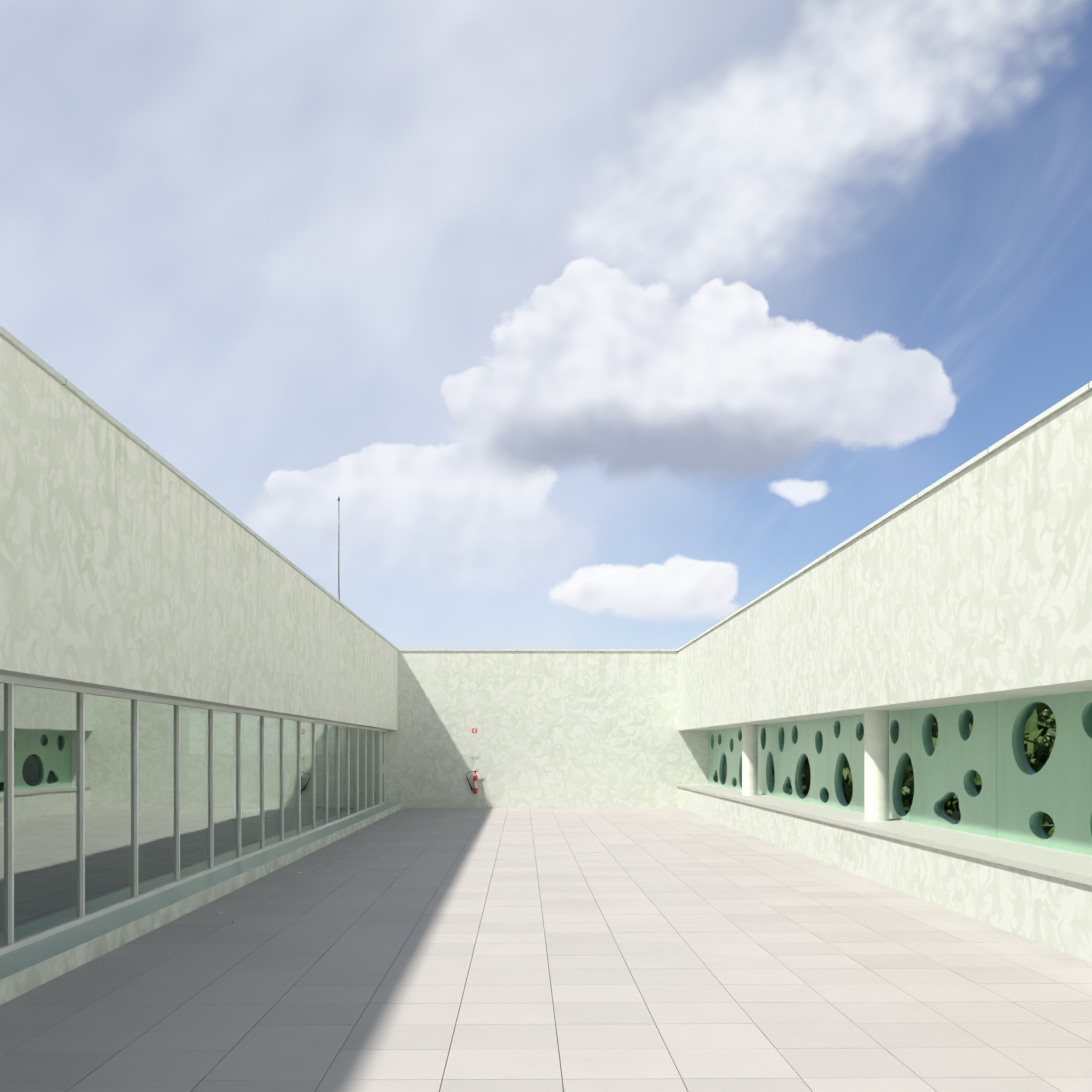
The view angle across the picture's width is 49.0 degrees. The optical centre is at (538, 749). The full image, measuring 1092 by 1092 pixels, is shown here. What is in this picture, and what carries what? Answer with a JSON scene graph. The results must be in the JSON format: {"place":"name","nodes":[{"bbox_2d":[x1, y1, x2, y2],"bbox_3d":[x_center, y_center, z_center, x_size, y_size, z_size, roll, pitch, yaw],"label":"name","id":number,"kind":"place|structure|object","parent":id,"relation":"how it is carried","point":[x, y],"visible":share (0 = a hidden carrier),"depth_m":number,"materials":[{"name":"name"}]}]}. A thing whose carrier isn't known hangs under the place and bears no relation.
{"place":"outdoors","nodes":[
{"label":"outdoors","id":0,"kind":"place"},
{"bbox_2d":[219,809,416,913],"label":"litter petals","id":1,"kind":"object","parent":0,"point":[360,831],"visible":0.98,"depth_m":24.42,"materials":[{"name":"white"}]},
{"bbox_2d":[338,497,339,600],"bbox_3d":[-4.981,-4.527,29.815,0.160,3.550,0.160,0,0,-1],"label":"lightning rod","id":2,"kind":"object","parent":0,"point":[338,551],"visible":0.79,"depth_m":29.81,"materials":[{"name":"grey metal"}]},
{"bbox_2d":[0,0,1091,714],"label":"sky","id":3,"kind":"structure","parent":0,"point":[589,324],"materials":[{"name":"blue"}]},
{"bbox_2d":[772,773,828,796],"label":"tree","id":4,"kind":"object","parent":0,"point":[790,789],"depth_m":41.67,"materials":[{"name":"green plant"}]},
{"bbox_3d":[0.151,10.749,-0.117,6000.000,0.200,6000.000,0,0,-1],"label":"ground","id":5,"kind":"structure","parent":0,"visible":0},
{"bbox_2d":[772,726,937,799],"bbox_3d":[10.023,3.091,31.308,6.552,15.150,8.026,0,0,39],"label":"tree","id":6,"kind":"object","parent":5,"relation":"on","point":[846,768],"visible":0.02,"depth_m":29.85,"materials":[{"name":"green plant"}]},
{"bbox_2d":[790,725,937,802],"bbox_3d":[10.380,3.275,34.640,6.597,14.768,6.798,0,0,-1],"label":"tree","id":7,"kind":"object","parent":5,"relation":"on","point":[804,783],"depth_m":34.31,"materials":[{"name":"green plant"}]},
{"bbox_2d":[802,723,1046,822],"bbox_3d":[9.678,4.256,29.962,6.957,12.835,6.647,0,0,32],"label":"tree","id":8,"kind":"object","parent":5,"relation":"on","point":[906,789],"depth_m":29.49,"materials":[{"name":"green plant"}]},
{"bbox_2d":[842,703,1055,824],"bbox_3d":[9.376,4.368,24.031,8.962,12.638,7.727,0,0,25],"label":"tree","id":9,"kind":"object","parent":5,"relation":"on","point":[907,800],"depth_m":23.04,"materials":[{"name":"green plant"}]},
{"bbox_2d":[945,715,1055,836],"bbox_3d":[9.698,4.117,18.568,6.398,13.113,7.300,0,0,-37],"label":"tree","id":10,"kind":"object","parent":5,"relation":"on","point":[1034,735],"depth_m":18.45,"materials":[{"name":"green plant"}]},
{"bbox_2d":[958,709,1054,830],"bbox_3d":[11.479,3.383,22.138,7.794,14.605,7.154,0,0,-18],"label":"tree","id":11,"kind":"object","parent":5,"relation":"on","point":[1047,716],"depth_m":24.24,"materials":[{"name":"green plant"}]},
{"bbox_2d":[1024,709,1055,833],"bbox_3d":[10.142,4.024,15.995,8.060,13.325,8.057,0,0,-36],"label":"tree","id":12,"kind":"object","parent":5,"relation":"on","point":[1032,721],"visible":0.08,"depth_m":18.05,"materials":[{"name":"green plant"}]},
{"bbox_3d":[-4.348,6.209,14.272,19.400,8.880,50.900,0,0,-1],"label":"building base wall","id":13,"kind":"object","parent":5,"relation":"on","visible":0},
{"bbox_2d":[0,802,402,1004],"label":"window sill","id":14,"kind":"structure","parent":13,"relation":"on","point":[27,968],"depth_m":10.95,"materials":[{"name":"paint"}]},
{"bbox_2d":[0,675,385,954],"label":"glazing frame","id":15,"kind":"object","parent":14,"relation":"on","point":[11,681],"visible":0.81,"depth_m":12.56,"materials":[{"name":"silver metal"}]},
{"bbox_2d":[0,682,383,946],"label":"glazing","id":16,"kind":"structure","parent":15,"relation":"attached to","point":[46,808],"depth_m":11.92,"materials":[{"name":"clear glass"}]},
{"bbox_2d":[0,336,397,729],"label":"fascia wall","id":17,"kind":"structure","parent":15,"relation":"on","point":[128,565],"depth_m":11.07,"materials":[{"name":"paint"}]},
{"bbox_2d":[0,325,398,650],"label":"roof coping","id":18,"kind":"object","parent":17,"relation":"on","point":[20,346],"depth_m":11.00,"materials":[{"name":"grey metal"}]},
{"bbox_2d":[386,730,386,802],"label":"end jamb wall","id":19,"kind":"structure","parent":14,"relation":"on","point":[386,766],"depth_m":33.57,"materials":[{"name":"paint"}]},
{"bbox_2d":[387,651,726,808],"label":"back wall","id":20,"kind":"structure","parent":13,"relation":"on","point":[577,729],"depth_m":33.78,"materials":[{"name":"paint"}]},
{"bbox_2d":[466,769,478,793],"bbox_3d":[-1.857,0.893,33.645,0.328,0.701,0.163,0,0,-28],"label":"fire extinguisher","id":21,"kind":"object","parent":20,"relation":"attached to","point":[475,785],"visible":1,"depth_m":33.62,"materials":[{"name":"red metal"}]},
{"bbox_2d":[472,728,476,734],"bbox_3d":[-1.817,-0.504,33.757,0.130,0.185,0.004,0,0,-1],"label":"fire extinguisher sign","id":22,"kind":"object","parent":20,"relation":"attached to","point":[474,731],"visible":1,"depth_m":33.76,"materials":[{"name":"red plastic"}]},
{"bbox_2d":[399,649,676,650],"bbox_3d":[0.402,-2.808,33.965,11.760,0.048,0.410,0,0,-1],"label":"roof coping","id":23,"kind":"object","parent":20,"relation":"on","point":[537,649],"depth_m":33.75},
{"bbox_2d":[678,787,1091,962],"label":"parapet wall","id":24,"kind":"structure","parent":13,"relation":"on","point":[1052,912],"depth_m":12.63,"materials":[{"name":"paint"}]},
{"bbox_2d":[677,784,1091,885],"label":"sill","id":25,"kind":"structure","parent":24,"relation":"on","point":[1068,865],"depth_m":13.19,"materials":[{"name":"white concrete"}]},
{"bbox_2d":[742,710,888,820],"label":"columns","id":26,"kind":"structure","parent":25,"relation":"on","point":[876,765],"depth_m":16.44,"materials":[{"name":"white paint"}]},
{"bbox_2d":[708,691,1091,855],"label":"screen wall","id":27,"kind":"structure","parent":25,"relation":"on","point":[1017,798],"depth_m":14.41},
{"bbox_2d":[678,390,1091,730],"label":"fascia wall","id":28,"kind":"structure","parent":27,"relation":"on","point":[972,584],"depth_m":12.66,"materials":[{"name":"paint"}]},
{"bbox_2d":[677,381,1091,650],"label":"roof coping","id":29,"kind":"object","parent":28,"relation":"on","point":[1069,399],"depth_m":12.54,"materials":[{"name":"grey metal"}]},
{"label":"terrace slab","id":30,"kind":"structure","parent":0,"visible":0},
{"bbox_2d":[0,808,1091,1091],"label":"terrace paving","id":31,"kind":"structure","parent":30,"relation":"on","point":[670,950],"depth_m":8.48,"materials":[{"name":"tile"}]}
]}

